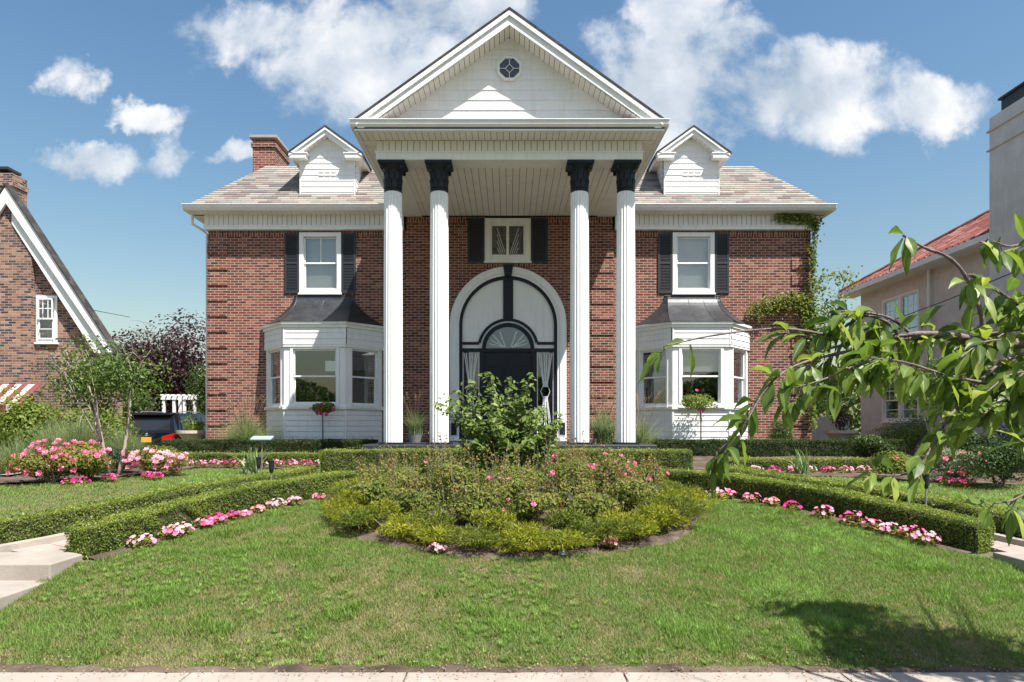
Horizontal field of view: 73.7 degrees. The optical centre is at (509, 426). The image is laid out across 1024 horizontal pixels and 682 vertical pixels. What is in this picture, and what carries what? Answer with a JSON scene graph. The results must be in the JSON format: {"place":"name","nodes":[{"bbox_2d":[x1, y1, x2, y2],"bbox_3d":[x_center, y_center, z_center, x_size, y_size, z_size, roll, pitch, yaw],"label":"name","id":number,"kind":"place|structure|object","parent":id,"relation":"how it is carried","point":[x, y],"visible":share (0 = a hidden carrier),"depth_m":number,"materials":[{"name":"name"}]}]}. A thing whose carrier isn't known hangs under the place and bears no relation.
{"place":"outdoors","nodes":[
{"label":"outdoors","id":0,"kind":"place"},
{"bbox_2d":[11,540,68,551],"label":"path","id":1,"kind":"structure","parent":0,"point":[57,546],"depth_m":7.17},
{"bbox_2d":[0,467,320,517],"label":"lawn grass","id":2,"kind":"structure","parent":0,"point":[211,473],"depth_m":10.64,"materials":[{"name":"plant"}]},
{"bbox_2d":[0,426,1023,678],"bbox_3d":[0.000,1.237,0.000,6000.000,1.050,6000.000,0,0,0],"label":"ground","id":3,"kind":"structure","parent":0,"point":[466,652],"depth_m":5.79,"materials":[{"name":"plant"}]},
{"bbox_2d":[0,434,35,474],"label":"grass clump","id":4,"kind":"object","parent":3,"relation":"on","point":[17,450],"visible":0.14,"depth_m":14.64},
{"bbox_2d":[0,385,66,456],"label":"tall shrub","id":5,"kind":"object","parent":3,"relation":"on","point":[15,421],"visible":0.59,"depth_m":16.52,"materials":[{"name":"green plant"}]},
{"bbox_2d":[0,532,68,551],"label":"path edging","id":6,"kind":"object","parent":3,"relation":"on","point":[7,547],"visible":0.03,"depth_m":7.25,"materials":[{"name":"concrete"}]},
{"bbox_2d":[0,552,84,609],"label":"steps","id":7,"kind":"structure","parent":3,"relation":"on","point":[20,572],"depth_m":6.42,"materials":[{"name":"concrete"}]},
{"bbox_2d":[11,414,77,456],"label":"grass clump","id":8,"kind":"object","parent":3,"relation":"on","point":[49,438],"visible":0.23,"depth_m":14.21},
{"bbox_2d":[1,438,100,483],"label":"rose bush","id":9,"kind":"object","parent":3,"relation":"on","point":[38,463],"visible":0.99,"depth_m":11.06,"materials":[{"name":"pink plant"}]},
{"bbox_2d":[0,166,122,469],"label":"neighbour house","id":10,"kind":"structure","parent":3,"relation":"on","point":[34,273],"depth_m":18.15,"materials":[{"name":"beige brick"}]},
{"bbox_2d":[34,296,58,343],"bbox_3d":[-12.400,-2.851,18.283,0.613,1.305,0.115,0,0,0],"label":"window","id":11,"kind":"structure","parent":10,"relation":"in","point":[39,340],"depth_m":18.26,"materials":[{"name":"white paint"}]},
{"bbox_2d":[49,404,137,447],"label":"tall shrub","id":12,"kind":"object","parent":3,"relation":"on","point":[104,418],"visible":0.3,"depth_m":16.60,"materials":[{"name":"green plant"}]},
{"bbox_2d":[61,439,130,480],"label":"rose bush","id":13,"kind":"object","parent":3,"relation":"on","point":[99,463],"visible":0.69,"depth_m":11.34,"materials":[{"name":"pink plant"}]},
{"bbox_2d":[117,388,162,424],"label":"backyard tree","id":14,"kind":"object","parent":3,"relation":"on","point":[136,403],"visible":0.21,"depth_m":28.08,"materials":[{"name":"green plant"}]},
{"bbox_2d":[109,308,205,412],"bbox_3d":[-16.458,-2.019,32.037,6.576,6.951,4.430,0,0,0],"label":"purple tree","id":15,"kind":"object","parent":3,"relation":"on","point":[186,358],"visible":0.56,"depth_m":31.30,"materials":[{"name":"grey plant"}]},
{"bbox_2d":[120,445,195,474],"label":"rose bush","id":16,"kind":"object","parent":3,"relation":"on","point":[157,458],"visible":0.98,"depth_m":12.16,"materials":[{"name":"pink plant"}]},
{"bbox_2d":[0,464,316,543],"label":"hedge","id":17,"kind":"object","parent":3,"relation":"on","point":[20,527],"visible":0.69,"depth_m":7.92,"materials":[{"name":"green plant"}]},
{"bbox_2d":[0,464,320,482],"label":"bed soil","id":18,"kind":"structure","parent":3,"relation":"on","point":[19,478],"depth_m":12.45,"materials":[{"name":"brown soil"}]},
{"bbox_2d":[26,412,139,447],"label":"grass clump","id":19,"kind":"object","parent":18,"relation":"on","point":[81,434],"visible":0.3,"depth_m":13.75,"materials":[{"name":"plant"}]},
{"bbox_2d":[29,331,177,476],"bbox_3d":[-7.192,-0.361,12.176,2.807,2.653,1.795,0,0,0],"label":"garden tree","id":20,"kind":"object","parent":18,"relation":"on","point":[98,380],"visible":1,"depth_m":11.99,"materials":[{"name":"green plant"}]},
{"bbox_2d":[87,427,158,463],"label":"grass clump","id":21,"kind":"object","parent":18,"relation":"on","point":[118,442],"visible":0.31,"depth_m":14.20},
{"bbox_2d":[198,393,297,440],"bbox_3d":[-6.423,-0.070,16.749,3.310,1.563,3.043,0,0,0],"label":"grass clump","id":22,"kind":"object","parent":18,"relation":"on","point":[246,430],"visible":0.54,"depth_m":16.55,"materials":[{"name":"plant"}]},
{"bbox_2d":[180,450,319,464],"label":"hedge","id":23,"kind":"object","parent":18,"relation":"on","point":[281,456],"visible":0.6,"depth_m":14.44,"materials":[{"name":"green plant"}]},
{"bbox_2d":[161,437,378,452],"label":"hedge","id":24,"kind":"object","parent":18,"relation":"on","point":[188,445],"visible":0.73,"depth_m":15.98,"materials":[{"name":"green plant"}]},
{"bbox_2d":[180,361,205,414],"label":"backyard tree","id":25,"kind":"object","parent":3,"relation":"on","point":[200,399],"visible":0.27,"depth_m":28.59,"materials":[{"name":"green plant"}]},
{"bbox_2d":[235,445,268,473],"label":"yucca","id":26,"kind":"object","parent":3,"relation":"on","point":[250,461],"visible":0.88,"depth_m":12.82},
{"bbox_2d":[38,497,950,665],"bbox_3d":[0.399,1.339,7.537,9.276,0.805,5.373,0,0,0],"label":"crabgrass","id":27,"kind":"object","parent":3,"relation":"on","point":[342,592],"visible":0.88,"depth_m":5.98,"materials":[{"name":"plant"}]},
{"bbox_2d":[318,446,693,474],"bbox_3d":[-0.042,0.643,11.928,6.482,0.588,0.726,0,0,0],"label":"hedge","id":28,"kind":"object","parent":3,"relation":"on","point":[336,459],"visible":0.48,"depth_m":11.70,"materials":[{"name":"green plant"}]},
{"bbox_2d":[181,7,836,450],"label":"brick house","id":29,"kind":"structure","parent":3,"relation":"on","point":[509,201],"depth_m":17.66,"materials":[{"name":"red brick"}]},
{"bbox_2d":[298,232,341,294],"bbox_3d":[-4.928,-4.238,17.855,1.130,1.625,0.260,0,0,0],"label":"window","id":30,"kind":"structure","parent":29,"relation":"in","point":[319,252],"depth_m":17.95,"materials":[{"name":"white paint"}]},
{"bbox_2d":[261,295,383,442],"bbox_3d":[-4.830,-1.305,17.348,3.258,4.209,1.108,0,0,0],"label":"bay window","id":31,"kind":"structure","parent":29,"relation":"in","point":[311,322],"depth_m":17.02,"materials":[{"name":"white wood"}]},
{"bbox_2d":[408,434,421,441],"bbox_3d":[-2.200,0.271,15.900,0.360,0.202,0.360,0,0,0],"label":"flower pot","id":32,"kind":"object","parent":29,"relation":"on","point":[414,437],"visible":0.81,"depth_m":15.77,"materials":[{"name":"grey metal"}]},
{"bbox_2d":[403,390,429,434],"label":"grass clump","id":33,"kind":"object","parent":32,"relation":"in","point":[414,425],"visible":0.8,"depth_m":15.82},
{"bbox_2d":[484,218,531,262],"bbox_3d":[-0.045,-4.835,17.793,1.242,1.171,0.135,0,0,0],"label":"window","id":34,"kind":"structure","parent":29,"relation":"in","point":[525,257],"depth_m":17.76,"materials":[{"name":"white paint"}]},
{"bbox_2d":[484,352,531,429],"bbox_3d":[-0.033,-0.797,17.701,1.240,2.270,0.108,0,0,0],"label":"front door","id":35,"kind":"structure","parent":29,"relation":"in","point":[502,365],"depth_m":17.72,"materials":[{"name":"black paint"}]},
{"bbox_2d":[589,387,615,442],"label":"grass clump","id":36,"kind":"object","parent":29,"relation":"on","point":[602,431],"visible":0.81,"depth_m":15.27,"materials":[{"name":"plant"}]},
{"bbox_2d":[672,232,715,294],"bbox_3d":[4.795,-4.238,17.855,1.130,1.625,0.260,0,0,0],"label":"window","id":37,"kind":"structure","parent":29,"relation":"in","point":[693,253],"depth_m":17.95,"materials":[{"name":"white paint"}]},
{"bbox_2d":[635,295,752,439],"bbox_3d":[4.755,-1.305,17.348,3.148,4.209,1.108,0,0,0],"label":"bay window","id":38,"kind":"structure","parent":29,"relation":"in","point":[688,316],"depth_m":17.04,"materials":[{"name":"white wood"}]},
{"bbox_2d":[743,213,862,430],"bbox_3d":[7.595,-2.775,17.810,3.132,5.776,0.990,0,0,0],"label":"climbing vine","id":39,"kind":"object","parent":29,"relation":"attached to","point":[810,312],"visible":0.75,"depth_m":17.61,"materials":[{"name":"green plant"}]},
{"bbox_2d":[0,663,1023,674],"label":"lawn edge soil","id":40,"kind":"structure","parent":3,"relation":"on","point":[349,668],"depth_m":4.83,"materials":[{"name":"brown soil"}]},
{"bbox_2d":[166,364,860,434],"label":"distant trees","id":41,"kind":"object","parent":3,"relation":"on","point":[856,420],"visible":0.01,"depth_m":49.56,"materials":[{"name":"green plant"}]},
{"bbox_2d":[333,487,698,558],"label":"bed soil","id":42,"kind":"structure","parent":3,"relation":"on","point":[659,538],"depth_m":7.39,"materials":[{"name":"brown soil"}]},
{"bbox_2d":[319,487,370,515],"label":"juniper","id":43,"kind":"object","parent":42,"relation":"on","point":[342,497],"visible":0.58,"depth_m":8.43,"materials":[{"name":"green plant"}]},
{"bbox_2d":[324,500,377,524],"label":"juniper","id":44,"kind":"object","parent":42,"relation":"on","point":[334,511],"visible":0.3,"depth_m":8.13,"materials":[{"name":"green plant"}]},
{"bbox_2d":[332,506,396,533],"bbox_3d":[-1.657,1.080,7.818,0.622,0.359,0.726,0,0,16],"label":"juniper","id":45,"kind":"object","parent":42,"relation":"on","point":[361,517],"visible":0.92,"depth_m":7.68,"materials":[{"name":"green plant"}]},
{"bbox_2d":[341,459,404,509],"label":"rose shrub","id":46,"kind":"object","parent":42,"relation":"on","point":[374,489],"visible":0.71,"depth_m":8.64,"materials":[{"name":"green plant"}]},
{"bbox_2d":[346,498,400,527],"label":"juniper","id":47,"kind":"object","parent":42,"relation":"on","point":[394,505],"visible":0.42,"depth_m":7.92,"materials":[{"name":"green plant"}]},
{"bbox_2d":[373,512,423,537],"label":"juniper","id":48,"kind":"object","parent":42,"relation":"on","point":[393,526],"visible":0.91,"depth_m":7.46,"materials":[{"name":"green plant"}]},
{"bbox_2d":[362,443,443,495],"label":"rose shrub","id":49,"kind":"object","parent":42,"relation":"on","point":[402,482],"visible":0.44,"depth_m":9.46,"materials":[{"name":"green plant"}]},
{"bbox_2d":[388,468,442,517],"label":"rose shrub","id":50,"kind":"object","parent":42,"relation":"on","point":[412,499],"visible":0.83,"depth_m":8.22,"materials":[{"name":"green plant"}]},
{"bbox_2d":[402,505,456,533],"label":"juniper","id":51,"kind":"object","parent":42,"relation":"on","point":[435,518],"visible":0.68,"depth_m":7.51,"materials":[{"name":"green plant"}]},
{"bbox_2d":[401,520,469,546],"bbox_3d":[-0.796,1.176,7.354,0.614,0.302,0.780,0,0,-35],"label":"juniper","id":52,"kind":"object","parent":42,"relation":"on","point":[429,534],"visible":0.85,"depth_m":7.25,"materials":[{"name":"green plant"}]},
{"bbox_2d":[422,432,480,492],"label":"rose shrub","id":53,"kind":"object","parent":42,"relation":"on","point":[444,446],"visible":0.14,"depth_m":9.88,"materials":[{"name":"green plant"}]},
{"bbox_2d":[426,443,486,504],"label":"rose shrub","id":54,"kind":"object","parent":42,"relation":"on","point":[453,473],"visible":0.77,"depth_m":8.99,"materials":[{"name":"green plant"}]},
{"bbox_2d":[433,468,512,524],"bbox_3d":[-0.458,0.861,8.091,0.787,0.715,0.830,0,0,34],"label":"rose shrub","id":55,"kind":"object","parent":42,"relation":"on","point":[466,506],"visible":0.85,"depth_m":7.96,"materials":[{"name":"green plant"}]},
{"bbox_2d":[442,522,506,549],"bbox_3d":[-0.342,1.183,7.216,0.799,0.319,0.780,0,0,0],"label":"juniper","id":56,"kind":"object","parent":42,"relation":"on","point":[487,537],"visible":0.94,"depth_m":7.06,"materials":[{"name":"green plant"}]},
{"bbox_2d":[471,507,518,536],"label":"juniper","id":57,"kind":"object","parent":42,"relation":"on","point":[492,520],"visible":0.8,"depth_m":7.47,"materials":[{"name":"green plant"}]},
{"bbox_2d":[433,372,567,476],"bbox_3d":[-0.157,0.077,10.316,2.032,1.815,1.466,0,0,0],"label":"flowering shrub","id":58,"kind":"object","parent":42,"relation":"on","point":[516,428],"visible":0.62,"depth_m":10.11,"materials":[{"name":"green plant"}]},
{"bbox_2d":[481,443,541,490],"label":"rose shrub","id":59,"kind":"object","parent":42,"relation":"on","point":[497,460],"visible":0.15,"depth_m":9.54,"materials":[{"name":"green plant"}]},
{"bbox_2d":[480,441,549,503],"bbox_3d":[0.027,0.656,8.860,0.922,0.919,0.869,0,0,-35],"label":"rose shrub","id":60,"kind":"object","parent":42,"relation":"on","point":[512,485],"visible":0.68,"depth_m":8.66,"materials":[{"name":"green plant"}]},
{"bbox_2d":[492,520,556,552],"bbox_3d":[0.169,1.161,7.092,0.657,0.392,0.738,0,0,21],"label":"juniper","id":61,"kind":"object","parent":42,"relation":"on","point":[525,537],"visible":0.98,"depth_m":6.99,"materials":[{"name":"green plant"}]},
{"bbox_2d":[499,471,564,525],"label":"rose shrub","id":62,"kind":"object","parent":42,"relation":"on","point":[531,506],"visible":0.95,"depth_m":7.91,"materials":[{"name":"green plant"}]},
{"bbox_2d":[531,527,600,550],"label":"juniper","id":63,"kind":"object","parent":42,"relation":"on","point":[572,539],"visible":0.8,"depth_m":7.03,"materials":[{"name":"green plant"}]},
{"bbox_2d":[541,506,591,530],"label":"juniper","id":64,"kind":"object","parent":42,"relation":"on","point":[565,518],"visible":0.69,"depth_m":7.46,"materials":[{"name":"green plant"}]},
{"bbox_2d":[536,443,599,505],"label":"rose shrub","id":65,"kind":"object","parent":42,"relation":"on","point":[561,472],"visible":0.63,"depth_m":8.89,"materials":[{"name":"green plant"}]},
{"bbox_2d":[541,430,596,486],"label":"rose shrub","id":66,"kind":"object","parent":42,"relation":"on","point":[565,455],"visible":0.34,"depth_m":9.89,"materials":[{"name":"green plant"}]},
{"bbox_2d":[556,469,626,518],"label":"rose shrub","id":67,"kind":"object","parent":42,"relation":"on","point":[591,503],"visible":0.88,"depth_m":8.07,"materials":[{"name":"green plant"}]},
{"bbox_2d":[563,515,642,546],"bbox_3d":[1.001,1.131,7.380,0.871,0.384,0.616,0,0,0],"label":"juniper","id":68,"kind":"object","parent":42,"relation":"on","point":[602,531],"visible":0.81,"depth_m":7.26,"materials":[{"name":"green plant"}]},
{"bbox_2d":[582,439,641,499],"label":"rose shrub","id":69,"kind":"object","parent":42,"relation":"on","point":[609,469],"visible":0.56,"depth_m":9.36,"materials":[{"name":"green plant"}]},
{"bbox_2d":[596,507,647,536],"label":"juniper","id":70,"kind":"object","parent":42,"relation":"on","point":[613,514],"visible":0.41,"depth_m":7.60,"materials":[{"name":"green plant"}]},
{"bbox_2d":[610,515,661,539],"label":"juniper","id":71,"kind":"object","parent":42,"relation":"on","point":[649,527],"visible":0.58,"depth_m":7.39,"materials":[{"name":"green plant"}]},
{"bbox_2d":[607,459,666,509],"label":"rose shrub","id":72,"kind":"object","parent":42,"relation":"on","point":[630,492],"visible":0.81,"depth_m":8.55,"materials":[{"name":"green plant"}]},
{"bbox_2d":[626,447,669,487],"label":"rose shrub","id":73,"kind":"object","parent":42,"relation":"on","point":[645,467],"visible":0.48,"depth_m":9.73,"materials":[{"name":"green plant"}]},
{"bbox_2d":[632,502,691,531],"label":"juniper","id":74,"kind":"object","parent":42,"relation":"on","point":[666,517],"visible":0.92,"depth_m":7.69,"materials":[{"name":"green plant"}]},
{"bbox_2d":[650,479,700,494],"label":"juniper","id":75,"kind":"object","parent":42,"relation":"on","point":[675,484],"visible":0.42,"depth_m":9.29,"materials":[{"name":"green plant"}]},
{"bbox_2d":[651,493,707,523],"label":"juniper","id":76,"kind":"object","parent":42,"relation":"on","point":[692,503],"visible":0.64,"depth_m":7.99,"materials":[{"name":"green plant"}]},
{"bbox_2d":[655,487,729,505],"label":"juniper","id":77,"kind":"object","parent":42,"relation":"on","point":[704,492],"visible":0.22,"depth_m":8.81,"materials":[{"name":"green plant"}]},
{"bbox_2d":[88,485,974,561],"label":"hedge bed soil","id":78,"kind":"structure","parent":3,"relation":"on","point":[104,554],"depth_m":7.66,"materials":[{"name":"brown soil"}]},
{"bbox_2d":[61,463,995,558],"bbox_3d":[0.274,0.974,9.045,9.787,0.785,4.342,0,0,0],"label":"hedge","id":79,"kind":"object","parent":78,"relation":"on","point":[108,533],"visible":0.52,"depth_m":8.16,"materials":[{"name":"green plant"}]},
{"bbox_2d":[615,390,686,443],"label":"grass clump","id":80,"kind":"object","parent":3,"relation":"on","point":[641,436],"visible":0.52,"depth_m":15.46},
{"bbox_2d":[811,417,848,439],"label":"garden wall","id":81,"kind":"structure","parent":3,"relation":"on","point":[823,423],"depth_m":24.40,"materials":[{"name":"grey paint"}]},
{"bbox_2d":[638,212,1023,545],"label":"cherry tree","id":82,"kind":"object","parent":3,"relation":"on","point":[991,397],"visible":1,"depth_m":2.47,"materials":[{"name":"green plant"}]},
{"bbox_2d":[692,453,1023,484],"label":"bed soil","id":83,"kind":"structure","parent":3,"relation":"on","point":[699,462],"depth_m":12.71,"materials":[{"name":"brown soil"}]},
{"bbox_2d":[679,389,718,438],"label":"topiary","id":84,"kind":"object","parent":83,"relation":"on","point":[699,402],"visible":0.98,"depth_m":16.35,"materials":[{"name":"green plant"}]},
{"bbox_2d":[649,437,905,456],"bbox_3d":[6.179,0.502,16.201,6.210,0.492,0.583,0,0,0],"label":"hedge","id":85,"kind":"object","parent":83,"relation":"on","point":[759,447],"visible":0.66,"depth_m":15.98,"materials":[{"name":"green plant"}]},
{"bbox_2d":[762,447,827,473],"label":"yucca","id":86,"kind":"object","parent":83,"relation":"on","point":[804,466],"visible":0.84,"depth_m":12.47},
{"bbox_2d":[728,455,880,471],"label":"hedge","id":87,"kind":"object","parent":83,"relation":"on","point":[835,462],"visible":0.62,"depth_m":13.23,"materials":[{"name":"green plant"}]},
{"bbox_2d":[844,434,895,457],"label":"garden shrub","id":88,"kind":"object","parent":83,"relation":"on","point":[868,445],"visible":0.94,"depth_m":14.97,"materials":[{"name":"green plant"}]},
{"bbox_2d":[869,422,927,452],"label":"dome shrub","id":89,"kind":"object","parent":83,"relation":"on","point":[910,438],"visible":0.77,"depth_m":17.44,"materials":[{"name":"green plant"}]},
{"bbox_2d":[894,356,991,470],"bbox_3d":[8.583,-0.240,13.079,2.214,2.371,1.395,0,0,0],"label":"young tree","id":90,"kind":"object","parent":83,"relation":"on","point":[927,375],"visible":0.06,"depth_m":13.17,"materials":[{"name":"green plant"}]},
{"bbox_2d":[943,430,1011,461],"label":"garden shrub","id":91,"kind":"object","parent":83,"relation":"on","point":[972,439],"visible":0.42,"depth_m":13.49,"materials":[{"name":"green plant"}]},
{"bbox_2d":[729,463,1023,537],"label":"hedge","id":92,"kind":"object","parent":3,"relation":"on","point":[959,506],"visible":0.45,"depth_m":8.37,"materials":[{"name":"green plant"}]},
{"bbox_2d":[861,450,911,479],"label":"shrub","id":93,"kind":"object","parent":3,"relation":"on","point":[898,462],"visible":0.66,"depth_m":11.40,"materials":[{"name":"green plant"}]},
{"bbox_2d":[886,415,940,451],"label":"silver bush","id":94,"kind":"object","parent":3,"relation":"on","point":[918,420],"visible":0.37,"depth_m":18.90,"materials":[{"name":"grey plant"}]},
{"bbox_2d":[837,81,1023,454],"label":"neighbour house","id":95,"kind":"structure","parent":3,"relation":"on","point":[925,282],"depth_m":18.84,"materials":[{"name":"grey paint"}]},
{"bbox_2d":[880,379,898,422],"bbox_3d":[12.203,-0.802,21.800,0.155,1.395,1.040,0,0,0],"label":"window","id":96,"kind":"structure","parent":95,"relation":"in","point":[890,405],"depth_m":21.91,"materials":[{"name":"white paint"}]},
{"bbox_2d":[882,295,898,333],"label":"window","id":97,"kind":"structure","parent":95,"relation":"in","point":[888,307],"depth_m":21.85,"materials":[{"name":"glass"}]},
{"bbox_2d":[898,396,919,422],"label":"window","id":98,"kind":"structure","parent":95,"relation":"in","point":[910,410],"depth_m":20.92,"materials":[{"name":"white paint"}]},
{"bbox_2d":[899,288,919,342],"bbox_3d":[12.203,-3.327,20.800,0.155,1.545,1.040,0,0,0],"label":"window","id":99,"kind":"structure","parent":95,"relation":"in","point":[909,302],"depth_m":20.76,"materials":[{"name":"white paint"}]},
{"bbox_2d":[921,447,985,483],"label":"rose bush","id":100,"kind":"object","parent":3,"relation":"on","point":[944,462],"visible":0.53,"depth_m":11.01,"materials":[{"name":"green plant"}]},
{"bbox_2d":[958,438,1023,488],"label":"round shrub","id":101,"kind":"object","parent":3,"relation":"on","point":[1001,458],"visible":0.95,"depth_m":10.49,"materials":[{"name":"green plant"}]},
{"bbox_2d":[993,552,1023,570],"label":"steps","id":102,"kind":"structure","parent":3,"relation":"on","point":[1015,558],"depth_m":6.84,"materials":[{"name":"concrete"}]},
{"bbox_2d":[0,672,1023,681],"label":"sidewalk","id":103,"kind":"structure","parent":0,"point":[499,677],"depth_m":4.70,"materials":[{"name":"concrete"}]},
{"bbox_2d":[0,0,1023,425],"label":"sky","id":104,"kind":"structure","parent":0,"point":[116,115],"materials":[{"name":"blue"}]},
{"bbox_2d":[2,634,1022,681],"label":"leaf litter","id":105,"kind":"object","parent":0,"point":[520,666],"visible":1,"depth_m":4.82,"materials":[{"name":"plant"}]},
{"bbox_2d":[811,475,1023,508],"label":"lawn grass","id":106,"kind":"structure","parent":0,"point":[951,492],"depth_m":10.34,"materials":[{"name":"plant"}]},
{"bbox_2d":[988,539,1023,551],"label":"path","id":107,"kind":"structure","parent":0,"point":[999,546],"depth_m":7.20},
{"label":"driveway","id":108,"kind":"structure","parent":0,"visible":0},
{"bbox_2d":[128,411,205,449],"bbox_3d":[-11.700,0.386,24.360,1.976,1.808,4.779,0,0,0],"label":"parked car","id":109,"kind":"object","parent":108,"relation":"on","point":[162,425],"visible":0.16,"depth_m":22.23,"materials":[{"name":"black paint"}]},
{"bbox_2d":[160,394,198,412],"bbox_3d":[-13.770,0.010,29.100,1.460,2.680,1.600,0,0,0],"label":"pergola","id":110,"kind":"object","parent":108,"relation":"on","point":[178,397],"visible":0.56,"depth_m":28.40,"materials":[{"name":"white paint"}]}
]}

